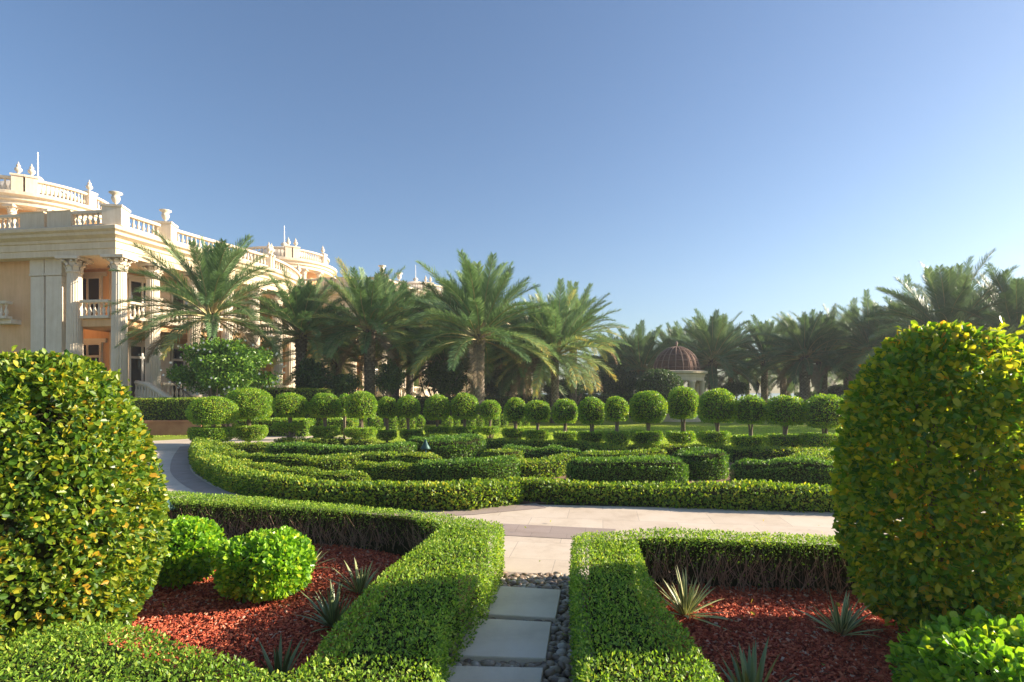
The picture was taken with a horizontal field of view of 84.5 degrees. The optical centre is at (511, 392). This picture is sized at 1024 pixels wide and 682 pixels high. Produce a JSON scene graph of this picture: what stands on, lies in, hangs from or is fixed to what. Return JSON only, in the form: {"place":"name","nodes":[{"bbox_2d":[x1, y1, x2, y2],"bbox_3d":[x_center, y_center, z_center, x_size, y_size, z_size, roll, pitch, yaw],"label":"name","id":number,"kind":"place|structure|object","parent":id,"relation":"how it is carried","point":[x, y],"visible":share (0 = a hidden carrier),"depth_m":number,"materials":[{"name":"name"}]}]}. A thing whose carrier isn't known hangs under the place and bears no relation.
{"place":"outdoors","nodes":[
{"label":"outdoors","id":0,"kind":"place"},
{"bbox_2d":[0,152,304,420],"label":"palace building","id":1,"kind":"structure","parent":0,"point":[63,252],"depth_m":27.50,"materials":[{"name":"beige paint"}]},
{"bbox_2d":[83,271,106,314],"bbox_3d":[-22.085,-4.900,29.330,2.197,2.760,0.140,0,0,9],"label":"window","id":2,"kind":"structure","parent":1,"relation":"in","point":[92,281],"depth_m":29.27,"materials":[{"name":"glass"}]},
{"bbox_2d":[83,338,106,381],"bbox_3d":[-22.085,-1.225,29.330,2.197,3.210,0.140,0,0,9],"label":"window","id":3,"kind":"structure","parent":1,"relation":"in","point":[92,347],"depth_m":29.24,"materials":[{"name":"glass"}]},
{"bbox_2d":[128,339,144,396],"bbox_3d":[-19.988,-1.225,30.432,0.140,3.210,1.915,0,0,27],"label":"window","id":4,"kind":"structure","parent":1,"relation":"in","point":[136,355],"depth_m":30.14,"materials":[{"name":"glass"}]},
{"bbox_2d":[6,536,421,681],"bbox_3d":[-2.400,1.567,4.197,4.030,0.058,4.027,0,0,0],"label":"mulch","id":5,"kind":"object","parent":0,"point":[188,603],"visible":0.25,"depth_m":3.95,"materials":[{"name":"red wood"}]},
{"bbox_2d":[0,345,170,655],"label":"tall bush","id":6,"kind":"object","parent":5,"relation":"on","point":[78,475],"visible":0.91,"depth_m":3.31,"materials":[{"name":"green plant"}]},
{"bbox_2d":[154,515,226,588],"bbox_3d":[-2.690,1.312,4.632,0.641,0.595,0.662,0,0,0],"label":"round bush","id":7,"kind":"object","parent":5,"relation":"on","point":[195,542],"visible":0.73,"depth_m":4.48,"materials":[{"name":"green plant"}]},
{"bbox_2d":[0,490,505,681],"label":"hedge","id":8,"kind":"object","parent":5,"relation":"on","point":[413,625],"visible":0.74,"depth_m":3.07,"materials":[{"name":"green plant"}]},
{"bbox_2d":[212,525,317,602],"bbox_3d":[-1.907,1.331,4.377,0.762,0.556,0.736,0,0,0],"label":"round bush","id":9,"kind":"object","parent":5,"relation":"on","point":[261,565],"visible":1,"depth_m":4.17,"materials":[{"name":"green plant"}]},
{"bbox_2d":[235,635,323,681],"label":"spiky plant","id":10,"kind":"object","parent":5,"relation":"on","point":[287,661],"visible":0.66,"depth_m":3.06,"materials":[{"name":"green plant"}]},
{"bbox_2d":[293,580,369,633],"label":"spiky plant","id":11,"kind":"object","parent":5,"relation":"on","point":[331,613],"visible":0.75,"depth_m":3.78,"materials":[{"name":"green plant"}]},
{"bbox_2d":[328,557,379,594],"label":"spiky plant","id":12,"kind":"object","parent":5,"relation":"on","point":[361,583],"visible":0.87,"depth_m":4.41,"materials":[{"name":"green plant"}]},
{"bbox_2d":[242,226,451,396],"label":"palace building","id":13,"kind":"structure","parent":0,"point":[312,269],"depth_m":45.76,"materials":[{"name":"white stone"}]},
{"bbox_2d":[0,0,1023,392],"label":"sky","id":14,"kind":"structure","parent":0,"point":[763,159],"materials":[{"name":"blue"}]},
{"bbox_2d":[152,411,966,454],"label":"lawn","id":15,"kind":"structure","parent":0,"point":[628,422],"depth_m":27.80,"materials":[{"name":"green plant"}]},
{"bbox_2d":[144,420,201,435],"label":"planter wall","id":16,"kind":"structure","parent":15,"relation":"on","point":[170,427],"depth_m":21.03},
{"bbox_2d":[132,397,220,426],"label":"hedge","id":17,"kind":"object","parent":15,"relation":"on","point":[163,408],"visible":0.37,"depth_m":21.27,"materials":[{"name":"green plant"}]},
{"bbox_2d":[103,229,304,396],"bbox_3d":[-13.173,-2.647,24.733,7.736,8.557,7.209,0,0,-30],"label":"palm tree","id":18,"kind":"object","parent":15,"relation":"on","point":[213,270],"visible":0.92,"depth_m":23.72,"materials":[{"name":"green plant"}]},
{"bbox_2d":[160,337,286,426],"bbox_3d":[-11.880,-0.329,23.293,4.943,3.947,3.704,0,0,0],"label":"shrub","id":19,"kind":"object","parent":15,"relation":"on","point":[230,366],"visible":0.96,"depth_m":22.68,"materials":[{"name":"green plant"}]},
{"bbox_2d":[234,417,316,436],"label":"hedge","id":20,"kind":"object","parent":15,"relation":"on","point":[304,431],"visible":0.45,"depth_m":20.87,"materials":[{"name":"green plant"}]},
{"bbox_2d":[262,387,334,426],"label":"hedge","id":21,"kind":"object","parent":15,"relation":"on","point":[308,394],"visible":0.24,"depth_m":25.08,"materials":[{"name":"green plant"}]},
{"bbox_2d":[235,263,367,387],"bbox_3d":[-10.428,-2.341,27.906,7.210,7.882,6.456,0,0,0],"label":"palm tree","id":22,"kind":"object","parent":15,"relation":"on","point":[297,305],"visible":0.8,"depth_m":27.27,"materials":[{"name":"green plant"}]},
{"bbox_2d":[290,357,332,389],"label":"shrub","id":23,"kind":"object","parent":15,"relation":"on","point":[310,373],"visible":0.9,"depth_m":25.90,"materials":[{"name":"green plant"}]},
{"bbox_2d":[269,303,388,396],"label":"palm tree","id":24,"kind":"object","parent":15,"relation":"on","point":[332,363],"visible":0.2,"depth_m":33.07,"materials":[{"name":"green plant"}]},
{"bbox_2d":[326,372,360,416],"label":"shrub","id":25,"kind":"object","parent":15,"relation":"on","point":[347,383],"visible":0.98,"depth_m":25.98,"materials":[{"name":"green plant"}]},
{"bbox_2d":[296,257,435,424],"bbox_3d":[-7.100,-2.453,28.669,6.888,8.107,7.375,0,0,0],"label":"palm tree","id":26,"kind":"object","parent":15,"relation":"on","point":[369,298],"visible":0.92,"depth_m":27.61,"materials":[{"name":"green plant"}]},
{"bbox_2d":[376,396,396,442],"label":"topiary tree","id":27,"kind":"object","parent":15,"relation":"on","point":[386,409],"visible":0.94,"depth_m":17.79,"materials":[{"name":"green plant"}]},
{"bbox_2d":[374,356,405,426],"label":"shrub","id":28,"kind":"object","parent":15,"relation":"on","point":[391,378],"visible":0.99,"depth_m":26.83,"materials":[{"name":"green plant"}]},
{"bbox_2d":[340,274,441,396],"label":"palm tree","id":29,"kind":"object","parent":15,"relation":"on","point":[408,302],"visible":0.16,"depth_m":32.10,"materials":[{"name":"green plant"}]},
{"bbox_2d":[396,394,422,439],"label":"topiary tree","id":30,"kind":"object","parent":15,"relation":"on","point":[407,406],"visible":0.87,"depth_m":17.75,"materials":[{"name":"green plant"}]},
{"bbox_2d":[335,396,512,424],"bbox_3d":[-4.359,0.913,29.501,10.235,1.584,1.199,0,0,-18],"label":"hedge","id":31,"kind":"object","parent":15,"relation":"on","point":[501,400],"visible":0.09,"depth_m":29.18,"materials":[{"name":"green plant"}]},
{"bbox_2d":[422,393,451,433],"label":"topiary tree","id":32,"kind":"object","parent":15,"relation":"on","point":[435,407],"visible":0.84,"depth_m":17.70,"materials":[{"name":"green plant"}]},
{"bbox_2d":[382,278,497,372],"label":"palm tree","id":33,"kind":"object","parent":15,"relation":"on","point":[430,297],"visible":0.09,"depth_m":32.47,"materials":[{"name":"green plant"}]},
{"bbox_2d":[388,306,498,396],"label":"palm tree","id":34,"kind":"object","parent":15,"relation":"on","point":[444,353],"visible":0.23,"depth_m":30.87,"materials":[{"name":"green plant"}]},
{"bbox_2d":[418,358,469,398],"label":"shrub","id":35,"kind":"object","parent":15,"relation":"on","point":[439,376],"visible":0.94,"depth_m":29.49,"materials":[{"name":"green plant"}]},
{"bbox_2d":[449,392,479,434],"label":"topiary tree","id":36,"kind":"object","parent":15,"relation":"on","point":[465,405],"visible":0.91,"depth_m":17.71,"materials":[{"name":"green plant"}]},
{"bbox_2d":[384,249,562,425],"bbox_3d":[-1.716,-2.547,26.794,8.065,8.295,8.612,0,0,14],"label":"palm tree","id":37,"kind":"object","parent":15,"relation":"on","point":[478,298],"visible":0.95,"depth_m":25.93,"materials":[{"name":"green plant"}]},
{"bbox_2d":[478,399,501,437],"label":"topiary tree","id":38,"kind":"object","parent":15,"relation":"on","point":[490,410],"visible":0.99,"depth_m":17.77,"materials":[{"name":"green plant"}]},
{"bbox_2d":[461,321,550,401],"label":"palm tree","id":39,"kind":"object","parent":15,"relation":"on","point":[519,390],"visible":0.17,"depth_m":31.79,"materials":[{"name":"green plant"}]},
{"bbox_2d":[485,303,594,422],"bbox_3d":[1.417,-1.699,30.391,6.281,6.599,5.986,0,0,0],"label":"palm tree","id":40,"kind":"object","parent":15,"relation":"on","point":[515,368],"visible":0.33,"depth_m":29.39,"materials":[{"name":"green plant"}]},
{"bbox_2d":[489,278,630,422],"bbox_3d":[2.471,-2.124,29.894,7.513,7.448,7.322,0,0,0],"label":"palm tree","id":41,"kind":"object","parent":15,"relation":"on","point":[559,326],"visible":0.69,"depth_m":29.01,"materials":[{"name":"green plant"}]},
{"bbox_2d":[536,279,628,418],"bbox_3d":[3.748,-2.518,34.032,6.210,8.237,6.138,0,0,26],"label":"palm tree","id":42,"kind":"object","parent":15,"relation":"on","point":[593,312],"visible":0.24,"depth_m":33.26,"materials":[{"name":"green plant"}]},
{"bbox_2d":[578,328,650,393],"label":"palm tree","id":43,"kind":"object","parent":15,"relation":"on","point":[616,347],"visible":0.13,"depth_m":41.07,"materials":[{"name":"green plant"}]},
{"bbox_2d":[592,365,640,394],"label":"shrub","id":44,"kind":"object","parent":15,"relation":"on","point":[625,383],"visible":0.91,"depth_m":37.45,"materials":[{"name":"green plant"}]},
{"bbox_2d":[593,318,686,393],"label":"palm tree","id":45,"kind":"object","parent":15,"relation":"on","point":[644,353],"visible":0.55,"depth_m":38.97,"materials":[{"name":"green plant"}]},
{"bbox_2d":[635,368,683,409],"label":"dome shrub","id":46,"kind":"object","parent":15,"relation":"on","point":[664,382],"visible":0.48,"depth_m":28.79,"materials":[{"name":"green plant"}]},
{"bbox_2d":[649,341,707,421],"bbox_3d":[9.630,-0.715,33.000,3.800,4.630,3.800,0,0,0],"label":"gazebo","id":47,"kind":"object","parent":15,"relation":"on","point":[683,363],"visible":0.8,"depth_m":31.95,"materials":[{"name":"beige paint"}]},
{"bbox_2d":[665,386,698,444],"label":"topiary tree","id":48,"kind":"object","parent":15,"relation":"on","point":[683,403],"visible":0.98,"depth_m":14.93,"materials":[{"name":"green plant"}]},
{"bbox_2d":[660,308,776,396],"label":"palm tree","id":49,"kind":"object","parent":15,"relation":"on","point":[712,349],"visible":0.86,"depth_m":37.05,"materials":[{"name":"green plant"}]},
{"bbox_2d":[722,314,799,403],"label":"palm tree","id":50,"kind":"object","parent":15,"relation":"on","point":[770,329],"visible":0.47,"depth_m":41.41,"materials":[{"name":"green plant"}]},
{"bbox_2d":[753,309,861,403],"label":"palm tree","id":51,"kind":"object","parent":15,"relation":"on","point":[809,335],"visible":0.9,"depth_m":35.28,"materials":[{"name":"green plant"}]},
{"bbox_2d":[769,303,869,394],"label":"palm tree","id":52,"kind":"object","parent":15,"relation":"on","point":[823,381],"visible":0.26,"depth_m":36.16,"materials":[{"name":"green plant"}]},
{"bbox_2d":[815,289,899,381],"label":"palm tree","id":53,"kind":"object","parent":15,"relation":"on","point":[865,333],"visible":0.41,"depth_m":33.58,"materials":[{"name":"green plant"}]},
{"bbox_2d":[833,274,972,383],"bbox_3d":[23.183,-2.599,32.831,7.460,8.397,7.789,0,0,-42],"label":"palm tree","id":54,"kind":"object","parent":15,"relation":"on","point":[891,302],"visible":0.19,"depth_m":32.33,"materials":[{"name":"green plant"}]},
{"bbox_2d":[856,248,1023,367],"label":"palm tree","id":55,"kind":"object","parent":15,"relation":"on","point":[954,288],"visible":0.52,"depth_m":26.24,"materials":[{"name":"green plant"}]},
{"bbox_2d":[930,262,1023,351],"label":"palm tree","id":56,"kind":"object","parent":15,"relation":"on","point":[1014,291],"visible":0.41,"depth_m":24.54,"materials":[{"name":"green plant"}]},
{"bbox_2d":[148,435,1002,574],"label":"path","id":57,"kind":"structure","parent":0,"point":[524,554],"depth_m":7.07,"materials":[{"name":"beige stone"}]},
{"bbox_2d":[170,446,545,515],"bbox_3d":[-5.529,1.595,11.417,13.760,0.001,2.938,0,0,42],"label":"paving band","id":58,"kind":"object","parent":57,"relation":"attached to","point":[181,472],"visible":0.7,"depth_m":9.31,"materials":[{"name":"grey stone"}]},
{"bbox_2d":[470,522,615,540],"bbox_3d":[0.316,1.596,6.515,1.724,0.001,0.550,0,0,12],"label":"paving band","id":59,"kind":"object","parent":57,"relation":"on","point":[540,531],"visible":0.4,"depth_m":6.54,"materials":[{"name":"grey stone"}]},
{"bbox_2d":[194,444,975,503],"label":"parterre ground","id":60,"kind":"structure","parent":0,"point":[565,477],"depth_m":10.26,"materials":[{"name":"brown soil"}]},
{"bbox_2d":[185,396,239,441],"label":"topiary tree","id":61,"kind":"object","parent":60,"relation":"on","point":[212,411],"visible":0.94,"depth_m":15.95,"materials":[{"name":"green plant"}]},
{"bbox_2d":[224,387,272,442],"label":"topiary tree","id":62,"kind":"object","parent":60,"relation":"on","point":[251,403],"visible":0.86,"depth_m":17.26,"materials":[{"name":"green plant"}]},
{"bbox_2d":[207,445,361,473],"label":"hedge","id":63,"kind":"object","parent":60,"relation":"on","point":[333,464],"visible":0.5,"depth_m":11.07,"materials":[{"name":"green plant"}]},
{"bbox_2d":[271,392,308,437],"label":"topiary tree","id":64,"kind":"object","parent":60,"relation":"on","point":[289,406],"visible":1,"depth_m":16.50,"materials":[{"name":"green plant"}]},
{"bbox_2d":[232,458,370,483],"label":"hedge","id":65,"kind":"object","parent":60,"relation":"on","point":[338,477],"visible":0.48,"depth_m":9.60,"materials":[{"name":"green plant"}]},
{"bbox_2d":[307,392,341,439],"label":"topiary tree","id":66,"kind":"object","parent":60,"relation":"on","point":[324,406],"visible":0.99,"depth_m":16.67,"materials":[{"name":"green plant"}]},
{"bbox_2d":[302,450,401,470],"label":"hedge","id":67,"kind":"object","parent":60,"relation":"on","point":[382,456],"visible":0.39,"depth_m":11.35,"materials":[{"name":"green plant"}]},
{"bbox_2d":[187,436,523,511],"bbox_3d":[-5.443,1.418,11.820,13.232,0.481,2.810,0,0,44],"label":"hedge","id":68,"kind":"object","parent":60,"relation":"on","point":[227,473],"visible":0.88,"depth_m":7.99,"materials":[{"name":"green plant"}]},
{"bbox_2d":[297,440,417,457],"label":"hedge","id":69,"kind":"object","parent":60,"relation":"on","point":[312,449],"visible":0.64,"depth_m":12.79,"materials":[{"name":"green plant"}]},
{"bbox_2d":[343,390,377,440],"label":"topiary tree","id":70,"kind":"object","parent":60,"relation":"on","point":[361,405],"visible":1,"depth_m":16.64,"materials":[{"name":"green plant"}]},
{"bbox_2d":[353,460,420,482],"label":"hedge","id":71,"kind":"object","parent":60,"relation":"on","point":[402,471],"visible":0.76,"depth_m":10.00,"materials":[{"name":"green plant"}]},
{"bbox_2d":[407,433,486,460],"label":"hedge","id":72,"kind":"object","parent":60,"relation":"on","point":[463,445],"visible":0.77,"depth_m":13.35,"materials":[{"name":"green plant"}]},
{"bbox_2d":[415,455,520,483],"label":"hedge","id":73,"kind":"object","parent":60,"relation":"on","point":[489,467],"visible":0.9,"depth_m":9.93,"materials":[{"name":"green plant"}]},
{"bbox_2d":[501,397,526,439],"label":"topiary tree","id":74,"kind":"object","parent":60,"relation":"on","point":[514,410],"visible":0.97,"depth_m":16.11,"materials":[{"name":"green plant"}]},
{"bbox_2d":[522,400,550,439],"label":"topiary tree","id":75,"kind":"object","parent":60,"relation":"on","point":[538,411],"visible":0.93,"depth_m":15.78,"materials":[{"name":"green plant"}]},
{"bbox_2d":[516,452,577,478],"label":"hedge","id":76,"kind":"object","parent":60,"relation":"on","point":[555,465],"visible":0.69,"depth_m":10.63,"materials":[{"name":"green plant"}]},
{"bbox_2d":[483,437,617,451],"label":"hedge","id":77,"kind":"object","parent":60,"relation":"on","point":[497,443],"visible":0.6,"depth_m":14.86,"materials":[{"name":"green plant"}]},
{"bbox_2d":[503,443,602,458],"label":"hedge","id":78,"kind":"object","parent":60,"relation":"on","point":[539,452],"visible":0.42,"depth_m":12.80,"materials":[{"name":"green plant"}]},
{"bbox_2d":[550,398,578,440],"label":"topiary tree","id":79,"kind":"object","parent":60,"relation":"on","point":[564,411],"visible":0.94,"depth_m":15.50,"materials":[{"name":"green plant"}]},
{"bbox_2d":[576,396,604,442],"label":"topiary tree","id":80,"kind":"object","parent":60,"relation":"on","point":[590,411],"visible":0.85,"depth_m":14.94,"materials":[{"name":"green plant"}]},
{"bbox_2d":[603,396,629,447],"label":"topiary tree","id":81,"kind":"object","parent":60,"relation":"on","point":[616,408],"visible":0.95,"depth_m":14.01,"materials":[{"name":"green plant"}]},
{"bbox_2d":[580,447,667,458],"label":"hedge","id":82,"kind":"object","parent":60,"relation":"on","point":[626,452],"visible":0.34,"depth_m":11.20,"materials":[{"name":"green plant"}]},
{"bbox_2d":[566,454,688,484],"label":"hedge","id":83,"kind":"object","parent":60,"relation":"on","point":[649,468],"visible":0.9,"depth_m":9.75,"materials":[{"name":"green plant"}]},
{"bbox_2d":[629,390,667,446],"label":"topiary tree","id":84,"kind":"object","parent":60,"relation":"on","point":[647,407],"visible":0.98,"depth_m":14.40,"materials":[{"name":"green plant"}]},
{"bbox_2d":[504,476,858,512],"bbox_3d":[2.831,1.426,8.001,6.236,0.456,0.666,0,0,10],"label":"hedge","id":85,"kind":"object","parent":60,"relation":"on","point":[750,494],"visible":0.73,"depth_m":7.91,"materials":[{"name":"green plant"}]},
{"bbox_2d":[669,446,729,480],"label":"hedge","id":86,"kind":"object","parent":60,"relation":"on","point":[707,463],"visible":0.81,"depth_m":10.35,"materials":[{"name":"green plant"}]},
{"bbox_2d":[695,387,737,446],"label":"topiary tree","id":87,"kind":"object","parent":60,"relation":"on","point":[717,406],"visible":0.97,"depth_m":13.93,"materials":[{"name":"green plant"}]},
{"bbox_2d":[730,394,768,449],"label":"topiary tree","id":88,"kind":"object","parent":60,"relation":"on","point":[750,409],"visible":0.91,"depth_m":13.53,"materials":[{"name":"green plant"}]},
{"bbox_2d":[729,456,834,486],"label":"hedge","id":89,"kind":"object","parent":60,"relation":"on","point":[803,470],"visible":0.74,"depth_m":9.52,"materials":[{"name":"green plant"}]},
{"bbox_2d":[762,394,806,448],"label":"topiary tree","id":90,"kind":"object","parent":60,"relation":"on","point":[784,411],"visible":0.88,"depth_m":13.09,"materials":[{"name":"green plant"}]},
{"bbox_2d":[798,393,843,448],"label":"topiary tree","id":91,"kind":"object","parent":60,"relation":"on","point":[821,413],"visible":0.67,"depth_m":12.69,"materials":[{"name":"green plant"}]},
{"bbox_2d":[197,474,984,511],"bbox_3d":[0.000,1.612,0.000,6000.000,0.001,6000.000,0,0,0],"label":"ground","id":92,"kind":"structure","parent":0,"point":[568,504],"depth_m":8.14,"materials":[{"name":"soil"}]},
{"bbox_2d":[561,591,597,680],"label":"pebble bed","id":93,"kind":"object","parent":92,"relation":"on","point":[587,620],"depth_m":4.10,"materials":[{"name":"stone"}]},
{"bbox_2d":[455,618,550,666],"bbox_3d":[-0.034,1.562,3.515,0.525,0.075,0.550,0,0,8],"label":"stepping stone","id":94,"kind":"object","parent":93,"relation":"on","point":[522,642],"visible":0.67,"depth_m":3.46,"materials":[{"name":"grey stone"}]},
{"bbox_2d":[423,571,597,681],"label":"pebbles","id":95,"kind":"object","parent":93,"relation":"on","point":[556,663],"visible":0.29,"depth_m":3.62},
{"bbox_2d":[446,666,542,681],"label":"stepping stone","id":96,"kind":"object","parent":95,"relation":"on","point":[492,674],"visible":0.88,"depth_m":3.05,"materials":[{"name":"grey stone"}]},
{"bbox_2d":[482,586,560,622],"bbox_3d":[0.086,1.562,4.140,0.519,0.075,0.575,0,0,8],"label":"stepping stone","id":97,"kind":"object","parent":93,"relation":"on","point":[520,603],"visible":0.62,"depth_m":4.06,"materials":[{"name":"grey stone"}]},
{"bbox_2d":[586,581,909,681],"bbox_3d":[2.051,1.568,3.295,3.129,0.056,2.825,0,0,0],"label":"mulch","id":98,"kind":"object","parent":92,"relation":"on","point":[827,637],"visible":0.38,"depth_m":3.63,"materials":[{"name":"red wood"}]},
{"bbox_2d":[649,567,737,629],"bbox_3d":[1.248,1.404,3.929,0.618,0.331,0.579,0,0,0],"label":"spiky plant","id":99,"kind":"object","parent":98,"relation":"on","point":[683,605],"visible":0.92,"depth_m":3.96,"materials":[{"name":"green plant"}]},
{"bbox_2d":[568,526,879,681],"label":"hedge","id":100,"kind":"object","parent":98,"relation":"on","point":[628,643],"visible":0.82,"depth_m":4.01,"materials":[{"name":"green plant"}]},
{"bbox_2d":[694,637,793,681],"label":"spiky plant","id":101,"kind":"object","parent":98,"relation":"on","point":[750,672],"visible":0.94,"depth_m":2.84,"materials":[{"name":"green plant"}]},
{"bbox_2d":[791,590,890,637],"bbox_3d":[2.165,1.428,3.660,0.526,0.284,0.501,0,0,0],"label":"spiky plant","id":102,"kind":"object","parent":98,"relation":"on","point":[845,623],"visible":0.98,"depth_m":3.66,"materials":[{"name":"green plant"}]},
{"bbox_2d":[829,315,1023,637],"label":"tall bush","id":103,"kind":"object","parent":98,"relation":"on","point":[950,546],"visible":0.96,"depth_m":3.22,"materials":[{"name":"green plant"}]},
{"bbox_2d":[884,605,1023,681],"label":"round bush","id":104,"kind":"object","parent":98,"relation":"on","point":[985,646],"visible":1,"depth_m":2.72,"materials":[{"name":"green plant"}]},
{"bbox_2d":[752,444,796,460],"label":"hedge block","id":105,"kind":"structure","parent":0,"point":[761,452],"depth_m":12.30,"materials":[{"name":"green plant"}]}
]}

